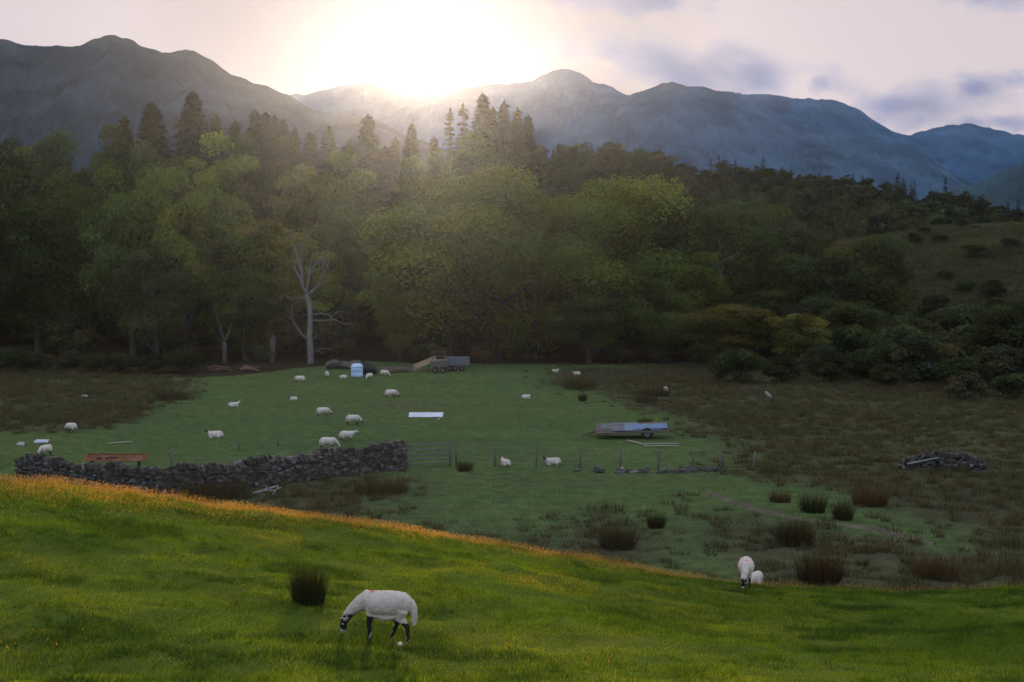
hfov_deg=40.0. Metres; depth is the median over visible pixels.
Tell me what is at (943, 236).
bush
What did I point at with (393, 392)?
sheep
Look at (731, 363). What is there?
bush
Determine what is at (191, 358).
bush
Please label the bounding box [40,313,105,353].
bush
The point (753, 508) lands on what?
path
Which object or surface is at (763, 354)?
bush
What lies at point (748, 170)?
ridge tree
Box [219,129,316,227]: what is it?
oak tree
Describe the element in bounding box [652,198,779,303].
oak tree
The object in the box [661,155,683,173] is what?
ridge tree
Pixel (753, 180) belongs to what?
ridge tree
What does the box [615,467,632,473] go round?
stone heap
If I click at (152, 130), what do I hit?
spruce tree
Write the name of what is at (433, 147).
spruce tree
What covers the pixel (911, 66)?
sky
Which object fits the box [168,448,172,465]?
leaning post
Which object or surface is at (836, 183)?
ridge tree
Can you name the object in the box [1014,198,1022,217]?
ridge conifer
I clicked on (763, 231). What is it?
oak tree
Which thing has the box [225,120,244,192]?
spruce tree
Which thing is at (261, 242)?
oak tree
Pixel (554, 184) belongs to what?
ridge tree
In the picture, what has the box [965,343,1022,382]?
bush
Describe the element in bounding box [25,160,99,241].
broadleaf tree
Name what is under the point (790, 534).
rush clump
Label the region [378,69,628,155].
hill
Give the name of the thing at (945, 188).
ridge conifer
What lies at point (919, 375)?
bush
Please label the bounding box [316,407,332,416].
sheep
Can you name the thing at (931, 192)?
ridge tree
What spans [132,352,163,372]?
bush
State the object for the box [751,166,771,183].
ridge tree
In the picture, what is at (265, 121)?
spruce tree
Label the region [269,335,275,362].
tree stump
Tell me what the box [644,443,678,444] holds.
pole
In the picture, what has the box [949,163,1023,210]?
hill
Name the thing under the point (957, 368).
bush
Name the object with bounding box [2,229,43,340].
broadleaf tree
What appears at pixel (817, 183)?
ridge tree
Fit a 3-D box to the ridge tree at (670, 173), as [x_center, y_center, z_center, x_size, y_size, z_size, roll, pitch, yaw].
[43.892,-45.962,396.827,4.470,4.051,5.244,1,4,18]
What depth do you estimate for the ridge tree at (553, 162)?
390.92 m
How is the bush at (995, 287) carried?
on the ground at (376, 351)
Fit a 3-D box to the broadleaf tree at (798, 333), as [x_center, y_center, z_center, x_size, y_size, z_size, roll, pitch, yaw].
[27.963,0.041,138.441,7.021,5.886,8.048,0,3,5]
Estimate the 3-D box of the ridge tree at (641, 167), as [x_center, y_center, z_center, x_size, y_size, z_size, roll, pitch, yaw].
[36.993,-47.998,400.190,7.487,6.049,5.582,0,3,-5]
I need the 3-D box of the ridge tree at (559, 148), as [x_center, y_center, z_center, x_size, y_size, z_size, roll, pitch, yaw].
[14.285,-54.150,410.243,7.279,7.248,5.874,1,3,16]
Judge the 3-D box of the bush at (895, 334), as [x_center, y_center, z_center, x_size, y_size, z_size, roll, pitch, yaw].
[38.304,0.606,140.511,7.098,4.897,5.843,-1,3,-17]
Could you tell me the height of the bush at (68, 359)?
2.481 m
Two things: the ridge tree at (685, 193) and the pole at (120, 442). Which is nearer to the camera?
the pole at (120, 442)
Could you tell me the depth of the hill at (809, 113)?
658.09 m
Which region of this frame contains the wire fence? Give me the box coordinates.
[455,444,755,469]
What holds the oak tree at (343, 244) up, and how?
on the ground at (376, 351)
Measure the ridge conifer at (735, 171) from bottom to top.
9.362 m
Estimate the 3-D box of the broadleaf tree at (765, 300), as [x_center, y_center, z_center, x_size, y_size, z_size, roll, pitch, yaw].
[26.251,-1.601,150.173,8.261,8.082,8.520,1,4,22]
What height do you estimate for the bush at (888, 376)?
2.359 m
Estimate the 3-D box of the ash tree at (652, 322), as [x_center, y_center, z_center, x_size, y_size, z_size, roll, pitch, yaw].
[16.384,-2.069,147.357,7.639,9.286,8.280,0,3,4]
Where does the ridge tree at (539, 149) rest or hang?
on the hill at (843, 218)
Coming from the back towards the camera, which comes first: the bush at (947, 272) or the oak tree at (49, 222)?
the bush at (947, 272)
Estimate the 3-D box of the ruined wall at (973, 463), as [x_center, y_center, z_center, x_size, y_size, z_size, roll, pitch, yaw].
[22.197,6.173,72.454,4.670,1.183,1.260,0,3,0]
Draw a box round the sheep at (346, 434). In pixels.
[339,430,358,441]
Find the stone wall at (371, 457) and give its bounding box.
[13,439,408,494]
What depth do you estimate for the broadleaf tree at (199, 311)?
170.05 m
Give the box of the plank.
[907,457,937,463]
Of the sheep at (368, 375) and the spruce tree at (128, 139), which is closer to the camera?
the sheep at (368, 375)
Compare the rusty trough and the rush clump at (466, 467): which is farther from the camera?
the rush clump at (466, 467)
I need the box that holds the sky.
[0,0,1023,134]
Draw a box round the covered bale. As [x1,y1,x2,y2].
[362,361,377,374]
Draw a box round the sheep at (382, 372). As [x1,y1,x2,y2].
[380,370,390,376]
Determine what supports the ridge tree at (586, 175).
on the hill at (843, 218)
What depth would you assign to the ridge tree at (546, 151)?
415.52 m
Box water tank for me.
[351,363,362,376]
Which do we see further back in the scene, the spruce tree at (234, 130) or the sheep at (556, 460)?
the spruce tree at (234, 130)
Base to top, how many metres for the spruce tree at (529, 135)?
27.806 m
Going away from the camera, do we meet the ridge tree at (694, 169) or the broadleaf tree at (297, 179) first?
the broadleaf tree at (297, 179)
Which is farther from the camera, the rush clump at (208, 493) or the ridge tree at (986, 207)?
the ridge tree at (986, 207)
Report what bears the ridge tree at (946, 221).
on the hill at (843, 218)
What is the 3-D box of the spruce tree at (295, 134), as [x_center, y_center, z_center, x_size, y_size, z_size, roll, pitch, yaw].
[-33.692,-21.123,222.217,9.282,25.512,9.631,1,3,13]
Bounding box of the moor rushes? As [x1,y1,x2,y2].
[0,355,1023,590]
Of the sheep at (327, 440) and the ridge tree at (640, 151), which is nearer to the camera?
the sheep at (327, 440)
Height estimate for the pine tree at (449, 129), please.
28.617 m
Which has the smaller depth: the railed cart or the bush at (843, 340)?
the railed cart
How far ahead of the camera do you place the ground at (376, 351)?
63.79 m
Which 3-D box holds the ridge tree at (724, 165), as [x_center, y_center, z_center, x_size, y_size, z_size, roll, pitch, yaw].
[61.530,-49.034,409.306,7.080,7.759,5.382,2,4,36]
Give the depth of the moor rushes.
84.99 m
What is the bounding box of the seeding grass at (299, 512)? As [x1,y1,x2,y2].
[0,472,1022,673]
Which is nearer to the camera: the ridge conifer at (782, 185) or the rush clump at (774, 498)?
the rush clump at (774, 498)
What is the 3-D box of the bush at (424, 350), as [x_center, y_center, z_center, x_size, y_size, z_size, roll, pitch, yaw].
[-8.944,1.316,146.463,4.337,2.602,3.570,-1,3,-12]
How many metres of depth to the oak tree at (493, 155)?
206.22 m
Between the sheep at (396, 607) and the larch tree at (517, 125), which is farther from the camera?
the larch tree at (517, 125)
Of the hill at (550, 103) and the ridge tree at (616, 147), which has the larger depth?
the hill at (550, 103)
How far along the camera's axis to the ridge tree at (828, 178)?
411.56 m
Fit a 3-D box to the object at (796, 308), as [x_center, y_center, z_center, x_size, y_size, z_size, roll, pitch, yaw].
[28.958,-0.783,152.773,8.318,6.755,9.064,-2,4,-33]
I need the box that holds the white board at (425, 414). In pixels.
[409,412,442,416]
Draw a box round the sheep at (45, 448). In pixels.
[37,444,52,455]
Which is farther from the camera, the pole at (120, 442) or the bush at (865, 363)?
the bush at (865, 363)
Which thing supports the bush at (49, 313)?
on the ground at (376, 351)
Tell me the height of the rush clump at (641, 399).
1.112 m
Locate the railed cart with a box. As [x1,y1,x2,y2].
[427,351,447,372]
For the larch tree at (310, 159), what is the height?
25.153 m
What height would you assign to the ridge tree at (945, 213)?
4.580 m
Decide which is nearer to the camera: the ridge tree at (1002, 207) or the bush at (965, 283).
the bush at (965, 283)
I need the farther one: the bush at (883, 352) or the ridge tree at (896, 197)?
the ridge tree at (896, 197)
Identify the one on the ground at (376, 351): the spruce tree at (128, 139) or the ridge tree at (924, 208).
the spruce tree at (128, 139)
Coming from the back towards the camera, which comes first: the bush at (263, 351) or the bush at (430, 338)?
the bush at (430, 338)
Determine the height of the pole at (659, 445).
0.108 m
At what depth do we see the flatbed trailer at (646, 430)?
85.05 m
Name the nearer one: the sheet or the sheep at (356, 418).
the sheet
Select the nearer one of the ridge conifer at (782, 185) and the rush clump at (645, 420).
the rush clump at (645, 420)
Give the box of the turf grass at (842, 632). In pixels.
[0,479,1023,681]
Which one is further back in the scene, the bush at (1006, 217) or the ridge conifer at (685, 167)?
the ridge conifer at (685, 167)
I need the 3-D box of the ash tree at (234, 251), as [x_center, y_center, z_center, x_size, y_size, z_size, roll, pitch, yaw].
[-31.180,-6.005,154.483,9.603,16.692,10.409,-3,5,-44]
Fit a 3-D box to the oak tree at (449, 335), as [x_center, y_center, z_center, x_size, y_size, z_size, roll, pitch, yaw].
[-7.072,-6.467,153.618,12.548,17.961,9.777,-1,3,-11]
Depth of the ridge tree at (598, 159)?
397.96 m
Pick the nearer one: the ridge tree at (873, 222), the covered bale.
the covered bale
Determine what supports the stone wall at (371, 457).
on the ground at (376, 351)
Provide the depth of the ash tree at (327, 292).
155.15 m
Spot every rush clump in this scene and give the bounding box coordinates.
[151,388,187,400]
[177,472,252,502]
[277,556,333,606]
[348,467,410,496]
[455,459,475,471]
[562,375,597,389]
[578,392,586,401]
[592,519,642,550]
[631,391,658,402]
[636,416,652,421]
[638,382,671,396]
[646,511,666,528]
[766,489,795,502]
[767,511,819,546]
[789,544,852,586]
[794,489,831,513]
[827,495,857,520]
[846,483,896,507]
[906,550,965,580]
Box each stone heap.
[573,465,604,472]
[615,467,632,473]
[639,467,662,473]
[658,468,681,472]
[670,468,680,473]
[681,466,698,472]
[686,466,710,470]
[703,466,724,471]
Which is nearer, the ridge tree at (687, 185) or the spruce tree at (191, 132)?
the spruce tree at (191, 132)
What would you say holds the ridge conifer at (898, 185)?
on the hill at (843, 218)
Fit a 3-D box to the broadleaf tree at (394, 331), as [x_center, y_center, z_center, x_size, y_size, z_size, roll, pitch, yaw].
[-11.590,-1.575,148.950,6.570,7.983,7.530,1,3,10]
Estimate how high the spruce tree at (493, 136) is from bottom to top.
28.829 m
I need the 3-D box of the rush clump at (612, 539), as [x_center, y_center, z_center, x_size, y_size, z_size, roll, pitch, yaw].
[3.913,7.208,52.729,1.942,1.132,1.964,-3,4,-41]
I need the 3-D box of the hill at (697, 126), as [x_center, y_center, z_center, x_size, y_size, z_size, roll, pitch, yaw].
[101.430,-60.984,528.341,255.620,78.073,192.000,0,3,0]
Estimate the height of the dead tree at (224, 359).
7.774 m
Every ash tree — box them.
[50,185,124,348]
[78,121,138,213]
[146,165,218,347]
[181,130,259,240]
[187,210,277,356]
[209,267,284,360]
[210,223,244,285]
[280,251,360,353]
[305,149,387,241]
[356,229,421,354]
[436,129,486,206]
[543,277,641,363]
[632,277,700,362]
[650,251,733,358]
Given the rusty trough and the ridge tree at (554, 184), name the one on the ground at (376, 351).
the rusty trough
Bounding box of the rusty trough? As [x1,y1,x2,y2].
[84,453,146,466]
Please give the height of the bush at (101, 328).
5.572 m
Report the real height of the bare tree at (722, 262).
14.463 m
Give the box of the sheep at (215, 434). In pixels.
[204,429,223,437]
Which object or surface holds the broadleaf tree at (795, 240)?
on the ground at (376, 351)
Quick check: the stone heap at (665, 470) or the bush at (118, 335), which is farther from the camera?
the bush at (118, 335)
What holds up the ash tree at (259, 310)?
on the ground at (376, 351)
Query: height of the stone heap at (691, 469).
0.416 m
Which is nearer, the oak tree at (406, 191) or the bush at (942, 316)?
the bush at (942, 316)
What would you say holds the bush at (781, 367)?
on the ground at (376, 351)
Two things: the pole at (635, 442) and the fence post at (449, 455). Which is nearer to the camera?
the fence post at (449, 455)
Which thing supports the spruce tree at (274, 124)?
on the ground at (376, 351)
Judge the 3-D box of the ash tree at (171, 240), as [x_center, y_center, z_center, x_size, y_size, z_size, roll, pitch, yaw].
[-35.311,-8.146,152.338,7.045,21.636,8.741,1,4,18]
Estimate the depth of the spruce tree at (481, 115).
219.67 m
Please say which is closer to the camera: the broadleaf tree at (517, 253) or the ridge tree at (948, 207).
the broadleaf tree at (517, 253)
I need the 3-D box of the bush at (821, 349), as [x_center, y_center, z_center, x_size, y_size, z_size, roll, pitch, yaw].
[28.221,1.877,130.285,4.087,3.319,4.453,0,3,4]
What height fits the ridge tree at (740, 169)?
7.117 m
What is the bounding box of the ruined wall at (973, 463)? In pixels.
[898,449,988,471]
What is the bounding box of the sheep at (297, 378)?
[293,376,305,382]
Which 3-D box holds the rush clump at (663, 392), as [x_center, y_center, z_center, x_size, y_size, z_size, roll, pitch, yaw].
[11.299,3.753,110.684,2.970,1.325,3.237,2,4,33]
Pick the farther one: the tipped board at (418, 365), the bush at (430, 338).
the bush at (430, 338)
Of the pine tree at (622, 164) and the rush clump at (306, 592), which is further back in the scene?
the pine tree at (622, 164)
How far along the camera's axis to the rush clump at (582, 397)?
105.81 m
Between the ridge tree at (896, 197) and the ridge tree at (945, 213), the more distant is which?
the ridge tree at (896, 197)
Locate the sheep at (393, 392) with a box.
[384,389,399,397]
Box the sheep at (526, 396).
[521,393,531,398]
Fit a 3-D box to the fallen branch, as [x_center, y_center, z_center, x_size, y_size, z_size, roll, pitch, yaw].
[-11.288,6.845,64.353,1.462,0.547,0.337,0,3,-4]
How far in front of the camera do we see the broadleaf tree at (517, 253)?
145.09 m
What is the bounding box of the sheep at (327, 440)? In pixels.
[319,437,339,447]
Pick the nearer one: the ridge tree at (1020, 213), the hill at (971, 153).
the ridge tree at (1020, 213)
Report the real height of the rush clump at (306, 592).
0.844 m
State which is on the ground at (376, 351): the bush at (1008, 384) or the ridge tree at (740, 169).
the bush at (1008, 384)
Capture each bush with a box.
[0,347,31,369]
[23,351,55,371]
[25,301,93,334]
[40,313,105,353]
[52,349,82,371]
[76,303,125,342]
[76,352,111,371]
[98,308,138,342]
[105,352,142,372]
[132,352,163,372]
[160,346,207,372]
[250,345,277,361]
[271,309,339,357]
[406,342,447,360]
[422,315,436,341]
[707,348,768,383]
[740,319,776,357]
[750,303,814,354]
[760,355,801,381]
[795,344,837,371]
[807,351,853,381]
[819,323,883,362]
[843,351,884,378]
[856,343,901,374]
[868,362,903,386]
[870,323,931,346]
[884,313,944,336]
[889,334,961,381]
[898,354,936,381]
[906,232,924,242]
[915,294,952,317]
[916,224,933,233]
[923,307,961,330]
[929,356,995,386]
[931,232,951,242]
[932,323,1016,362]
[933,266,955,279]
[943,371,988,397]
[949,303,988,330]
[954,220,973,225]
[955,278,978,290]
[960,244,990,256]
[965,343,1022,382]
[978,279,1006,296]
[986,298,1012,307]
[989,372,1023,398]
[996,214,1012,223]
[996,348,1023,374]
[999,235,1021,245]
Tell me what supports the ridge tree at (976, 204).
on the hill at (843, 218)
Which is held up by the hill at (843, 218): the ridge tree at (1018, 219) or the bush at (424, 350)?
the ridge tree at (1018, 219)
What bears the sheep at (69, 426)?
on the ground at (376, 351)
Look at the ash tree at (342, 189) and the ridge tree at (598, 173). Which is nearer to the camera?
the ash tree at (342, 189)
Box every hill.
[0,35,456,197]
[290,82,452,119]
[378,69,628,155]
[515,82,975,200]
[540,165,915,235]
[736,92,941,164]
[908,123,1023,183]
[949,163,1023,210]
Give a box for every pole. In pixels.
[108,441,132,443]
[627,440,645,445]
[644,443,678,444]
[645,445,678,446]
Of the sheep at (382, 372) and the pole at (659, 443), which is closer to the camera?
the pole at (659, 443)
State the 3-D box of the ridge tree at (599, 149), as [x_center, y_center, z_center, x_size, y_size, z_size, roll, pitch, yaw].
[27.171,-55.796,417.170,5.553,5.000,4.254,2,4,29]
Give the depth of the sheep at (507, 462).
73.24 m
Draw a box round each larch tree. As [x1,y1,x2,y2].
[206,113,230,173]
[301,129,320,176]
[336,138,366,188]
[504,107,535,191]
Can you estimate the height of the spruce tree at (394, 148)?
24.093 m
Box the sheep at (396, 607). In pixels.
[340,589,417,643]
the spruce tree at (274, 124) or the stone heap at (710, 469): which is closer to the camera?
the stone heap at (710, 469)
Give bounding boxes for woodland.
[533,152,1023,241]
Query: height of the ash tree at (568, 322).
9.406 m
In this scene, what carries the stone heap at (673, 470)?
on the ground at (376, 351)
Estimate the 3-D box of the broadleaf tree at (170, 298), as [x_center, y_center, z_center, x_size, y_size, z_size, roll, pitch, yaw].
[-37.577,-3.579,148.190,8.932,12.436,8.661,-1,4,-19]
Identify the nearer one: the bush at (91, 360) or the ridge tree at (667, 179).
the bush at (91, 360)
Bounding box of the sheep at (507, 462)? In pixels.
[500,456,510,465]
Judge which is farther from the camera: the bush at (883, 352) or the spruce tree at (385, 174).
the spruce tree at (385, 174)
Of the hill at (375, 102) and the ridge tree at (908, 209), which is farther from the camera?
the hill at (375, 102)
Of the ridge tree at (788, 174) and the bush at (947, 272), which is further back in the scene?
the ridge tree at (788, 174)
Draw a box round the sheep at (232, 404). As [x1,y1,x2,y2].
[228,401,239,406]
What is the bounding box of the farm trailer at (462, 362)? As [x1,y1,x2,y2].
[447,357,468,370]
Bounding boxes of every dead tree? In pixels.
[213,290,239,363]
[279,227,354,363]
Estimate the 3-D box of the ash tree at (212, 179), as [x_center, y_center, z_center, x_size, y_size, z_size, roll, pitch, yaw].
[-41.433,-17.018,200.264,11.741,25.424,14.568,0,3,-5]
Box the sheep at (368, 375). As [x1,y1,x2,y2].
[366,373,372,379]
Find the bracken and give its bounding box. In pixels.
[788,220,1023,394]
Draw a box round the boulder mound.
[325,359,362,368]
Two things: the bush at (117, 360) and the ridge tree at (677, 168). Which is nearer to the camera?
the bush at (117, 360)
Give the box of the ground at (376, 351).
[0,225,1023,681]
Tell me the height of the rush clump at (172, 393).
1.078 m
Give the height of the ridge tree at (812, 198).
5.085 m
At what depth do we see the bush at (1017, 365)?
117.74 m
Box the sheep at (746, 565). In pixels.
[737,556,754,588]
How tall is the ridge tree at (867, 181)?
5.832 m
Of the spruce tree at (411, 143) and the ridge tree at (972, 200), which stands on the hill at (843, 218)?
the ridge tree at (972, 200)
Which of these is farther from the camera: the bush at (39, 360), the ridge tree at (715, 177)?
the ridge tree at (715, 177)
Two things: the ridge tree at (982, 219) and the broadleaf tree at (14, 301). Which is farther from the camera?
the ridge tree at (982, 219)
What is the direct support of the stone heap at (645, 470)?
on the ground at (376, 351)
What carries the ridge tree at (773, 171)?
on the hill at (843, 218)
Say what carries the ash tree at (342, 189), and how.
on the ground at (376, 351)
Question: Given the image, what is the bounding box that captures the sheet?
[33,439,48,442]
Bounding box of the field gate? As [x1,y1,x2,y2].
[406,441,451,465]
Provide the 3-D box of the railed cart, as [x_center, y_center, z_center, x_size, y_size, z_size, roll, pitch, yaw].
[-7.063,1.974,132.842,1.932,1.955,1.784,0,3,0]
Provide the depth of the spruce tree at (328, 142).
220.12 m
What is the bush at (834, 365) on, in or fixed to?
on the ground at (376, 351)
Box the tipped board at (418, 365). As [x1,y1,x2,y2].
[413,356,435,369]
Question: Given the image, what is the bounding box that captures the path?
[701,488,935,544]
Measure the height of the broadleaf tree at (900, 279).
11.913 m
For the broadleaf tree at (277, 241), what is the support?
on the ground at (376, 351)
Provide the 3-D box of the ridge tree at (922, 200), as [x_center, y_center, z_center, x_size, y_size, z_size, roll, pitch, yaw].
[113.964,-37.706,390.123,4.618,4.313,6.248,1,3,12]
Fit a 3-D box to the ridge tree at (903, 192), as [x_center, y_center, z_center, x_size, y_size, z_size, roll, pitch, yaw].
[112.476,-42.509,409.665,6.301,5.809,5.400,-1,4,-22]
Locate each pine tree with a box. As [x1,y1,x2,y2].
[441,108,457,160]
[454,103,468,152]
[609,154,638,245]
[609,158,627,190]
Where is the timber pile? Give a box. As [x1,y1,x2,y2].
[379,365,419,371]
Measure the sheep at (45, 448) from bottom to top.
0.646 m
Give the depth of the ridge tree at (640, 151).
412.88 m
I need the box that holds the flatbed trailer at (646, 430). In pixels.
[580,422,668,438]
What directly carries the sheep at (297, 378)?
on the ground at (376, 351)
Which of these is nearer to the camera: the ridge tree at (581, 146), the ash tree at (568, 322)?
the ash tree at (568, 322)
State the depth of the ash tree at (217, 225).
177.91 m
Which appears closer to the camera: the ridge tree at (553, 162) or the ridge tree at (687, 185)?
the ridge tree at (687, 185)
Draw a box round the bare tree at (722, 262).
[715,240,738,354]
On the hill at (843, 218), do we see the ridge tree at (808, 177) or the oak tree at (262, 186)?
the ridge tree at (808, 177)
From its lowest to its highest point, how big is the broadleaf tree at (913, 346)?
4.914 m
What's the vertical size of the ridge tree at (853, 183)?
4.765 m
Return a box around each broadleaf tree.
[0,141,29,209]
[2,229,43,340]
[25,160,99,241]
[111,248,198,351]
[181,258,222,332]
[230,215,321,351]
[262,159,358,250]
[349,159,696,358]
[372,288,432,360]
[621,199,709,304]
[661,302,775,361]
[723,288,793,356]
[756,227,835,305]
[761,312,832,365]
[866,247,907,329]
[969,297,1023,354]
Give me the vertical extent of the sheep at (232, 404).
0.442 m
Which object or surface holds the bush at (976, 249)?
on the ground at (376, 351)
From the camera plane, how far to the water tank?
128.73 m
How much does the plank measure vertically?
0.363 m
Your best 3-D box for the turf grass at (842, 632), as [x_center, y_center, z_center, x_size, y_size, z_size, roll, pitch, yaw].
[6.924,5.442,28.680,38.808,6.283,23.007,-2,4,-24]
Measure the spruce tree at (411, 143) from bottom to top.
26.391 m
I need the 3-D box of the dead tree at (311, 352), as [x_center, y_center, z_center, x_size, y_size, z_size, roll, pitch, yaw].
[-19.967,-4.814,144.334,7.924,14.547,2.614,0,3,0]
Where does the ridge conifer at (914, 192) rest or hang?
on the hill at (843, 218)
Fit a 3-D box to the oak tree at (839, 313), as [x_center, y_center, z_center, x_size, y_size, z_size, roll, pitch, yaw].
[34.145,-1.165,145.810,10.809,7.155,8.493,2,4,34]
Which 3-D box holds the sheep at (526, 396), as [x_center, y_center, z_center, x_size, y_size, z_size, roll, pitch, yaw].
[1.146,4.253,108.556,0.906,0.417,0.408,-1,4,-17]
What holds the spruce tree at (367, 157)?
on the ground at (376, 351)
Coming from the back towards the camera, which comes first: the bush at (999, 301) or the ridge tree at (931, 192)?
the ridge tree at (931, 192)
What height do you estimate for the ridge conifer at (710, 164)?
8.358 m
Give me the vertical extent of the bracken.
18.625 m
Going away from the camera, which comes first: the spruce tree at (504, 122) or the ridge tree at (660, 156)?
the spruce tree at (504, 122)
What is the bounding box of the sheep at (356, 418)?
[345,415,362,424]
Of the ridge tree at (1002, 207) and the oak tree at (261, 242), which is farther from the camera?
the ridge tree at (1002, 207)
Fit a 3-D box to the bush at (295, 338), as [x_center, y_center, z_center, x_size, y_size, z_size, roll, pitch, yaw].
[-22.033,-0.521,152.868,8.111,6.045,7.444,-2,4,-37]
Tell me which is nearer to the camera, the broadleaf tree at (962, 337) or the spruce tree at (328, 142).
the broadleaf tree at (962, 337)
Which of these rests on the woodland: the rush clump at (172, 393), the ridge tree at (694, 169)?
the ridge tree at (694, 169)
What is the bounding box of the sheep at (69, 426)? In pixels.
[64,423,76,432]
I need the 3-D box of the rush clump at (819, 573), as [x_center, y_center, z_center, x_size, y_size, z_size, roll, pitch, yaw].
[10.336,7.409,46.805,2.320,1.325,2.292,0,3,0]
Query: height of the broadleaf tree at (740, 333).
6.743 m
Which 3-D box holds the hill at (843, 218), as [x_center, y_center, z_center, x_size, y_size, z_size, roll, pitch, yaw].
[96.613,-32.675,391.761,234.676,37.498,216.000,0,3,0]
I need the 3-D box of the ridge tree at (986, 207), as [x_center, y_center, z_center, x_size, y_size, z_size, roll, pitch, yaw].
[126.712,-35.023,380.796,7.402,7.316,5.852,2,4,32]
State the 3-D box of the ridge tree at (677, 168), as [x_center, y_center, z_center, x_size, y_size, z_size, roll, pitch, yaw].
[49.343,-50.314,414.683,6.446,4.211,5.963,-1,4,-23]
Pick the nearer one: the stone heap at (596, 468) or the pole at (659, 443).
the stone heap at (596, 468)
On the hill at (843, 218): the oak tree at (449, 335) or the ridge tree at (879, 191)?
the ridge tree at (879, 191)
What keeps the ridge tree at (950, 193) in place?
on the hill at (843, 218)
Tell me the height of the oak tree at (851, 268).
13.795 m
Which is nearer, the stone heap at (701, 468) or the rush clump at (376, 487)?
the rush clump at (376, 487)
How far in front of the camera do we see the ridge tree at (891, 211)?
350.27 m
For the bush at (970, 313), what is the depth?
158.57 m
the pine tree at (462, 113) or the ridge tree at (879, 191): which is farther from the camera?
the ridge tree at (879, 191)
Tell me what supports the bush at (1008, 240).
on the ground at (376, 351)
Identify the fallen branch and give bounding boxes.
[252,485,281,494]
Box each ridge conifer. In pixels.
[582,143,589,166]
[683,161,688,179]
[708,156,713,174]
[731,159,739,183]
[778,166,785,186]
[893,171,902,195]
[910,180,917,204]
[939,177,949,205]
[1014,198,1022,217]
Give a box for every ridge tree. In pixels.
[532,142,545,160]
[532,146,549,161]
[546,177,568,196]
[548,158,560,173]
[550,144,570,161]
[565,147,582,160]
[572,141,595,159]
[583,173,599,181]
[586,168,610,179]
[588,151,616,169]
[595,146,610,154]
[600,142,626,164]
[633,162,654,179]
[635,149,649,163]
[654,152,670,172]
[660,174,672,186]
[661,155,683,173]
[665,171,674,183]
[667,189,689,205]
[672,163,689,173]
[680,180,693,200]
[687,166,697,175]
[695,171,721,189]
[711,160,732,181]
[727,164,745,181]
[738,168,751,177]
[738,174,761,192]
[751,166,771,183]
[764,168,777,179]
[776,169,794,180]
[789,178,809,193]
[799,193,818,209]
[801,174,813,180]
[810,178,826,191]
[815,175,833,190]
[827,174,854,190]
[847,181,857,192]
[861,177,877,193]
[861,185,874,200]
[865,213,893,235]
[875,190,884,200]
[876,182,893,194]
[880,207,903,226]
[883,210,910,231]
[885,192,903,205]
[886,186,907,199]
[901,204,919,218]
[910,202,930,218]
[914,198,929,203]
[922,201,938,215]
[925,190,944,197]
[928,194,939,201]
[930,216,953,225]
[933,194,947,208]
[941,204,955,215]
[942,210,958,219]
[946,190,973,207]
[946,191,958,202]
[961,199,975,207]
[966,198,991,221]
[967,201,988,220]
[971,214,997,223]
[995,204,1005,211]
[1011,209,1023,220]
[1014,215,1021,221]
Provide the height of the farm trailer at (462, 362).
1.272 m
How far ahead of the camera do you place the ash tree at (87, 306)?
161.86 m
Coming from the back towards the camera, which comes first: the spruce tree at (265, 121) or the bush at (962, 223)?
the bush at (962, 223)
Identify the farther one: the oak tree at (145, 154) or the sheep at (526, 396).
the oak tree at (145, 154)
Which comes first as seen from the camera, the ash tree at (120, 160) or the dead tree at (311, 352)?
the dead tree at (311, 352)
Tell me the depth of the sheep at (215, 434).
84.50 m
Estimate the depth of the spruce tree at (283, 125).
219.14 m
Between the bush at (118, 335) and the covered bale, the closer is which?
the covered bale
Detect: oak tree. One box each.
[0,127,80,216]
[0,161,98,352]
[0,192,32,323]
[60,160,191,355]
[127,138,201,225]
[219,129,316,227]
[246,224,285,269]
[302,192,392,351]
[388,150,452,216]
[391,199,495,356]
[472,143,526,214]
[536,176,655,353]
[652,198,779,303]
[708,200,816,305]
[778,233,916,324]
[791,295,889,354]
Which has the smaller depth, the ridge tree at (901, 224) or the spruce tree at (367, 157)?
the spruce tree at (367, 157)
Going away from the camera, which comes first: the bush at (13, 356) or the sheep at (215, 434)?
the sheep at (215, 434)
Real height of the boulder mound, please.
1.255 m
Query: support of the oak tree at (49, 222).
on the ground at (376, 351)
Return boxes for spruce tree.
[103,115,144,193]
[132,100,172,187]
[163,90,219,205]
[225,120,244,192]
[241,109,270,204]
[259,110,271,160]
[264,114,279,162]
[274,118,295,166]
[290,126,308,203]
[312,126,345,221]
[353,114,381,192]
[370,145,408,226]
[389,136,407,189]
[401,122,425,187]
[426,135,441,180]
[463,91,502,192]
[481,106,509,168]
[497,99,515,166]
[520,114,544,198]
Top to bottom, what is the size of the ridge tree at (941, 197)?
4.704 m
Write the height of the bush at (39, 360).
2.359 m
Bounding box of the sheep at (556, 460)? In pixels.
[542,456,560,464]
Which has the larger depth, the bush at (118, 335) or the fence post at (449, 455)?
the bush at (118, 335)
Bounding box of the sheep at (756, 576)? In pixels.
[747,571,763,583]
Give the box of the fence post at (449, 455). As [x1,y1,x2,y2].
[449,445,450,465]
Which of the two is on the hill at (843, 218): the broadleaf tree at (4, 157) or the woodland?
the woodland
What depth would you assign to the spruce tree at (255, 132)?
222.00 m
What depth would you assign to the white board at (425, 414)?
95.90 m
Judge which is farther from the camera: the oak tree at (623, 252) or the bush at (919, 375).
the oak tree at (623, 252)
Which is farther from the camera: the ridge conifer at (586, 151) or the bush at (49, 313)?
the ridge conifer at (586, 151)

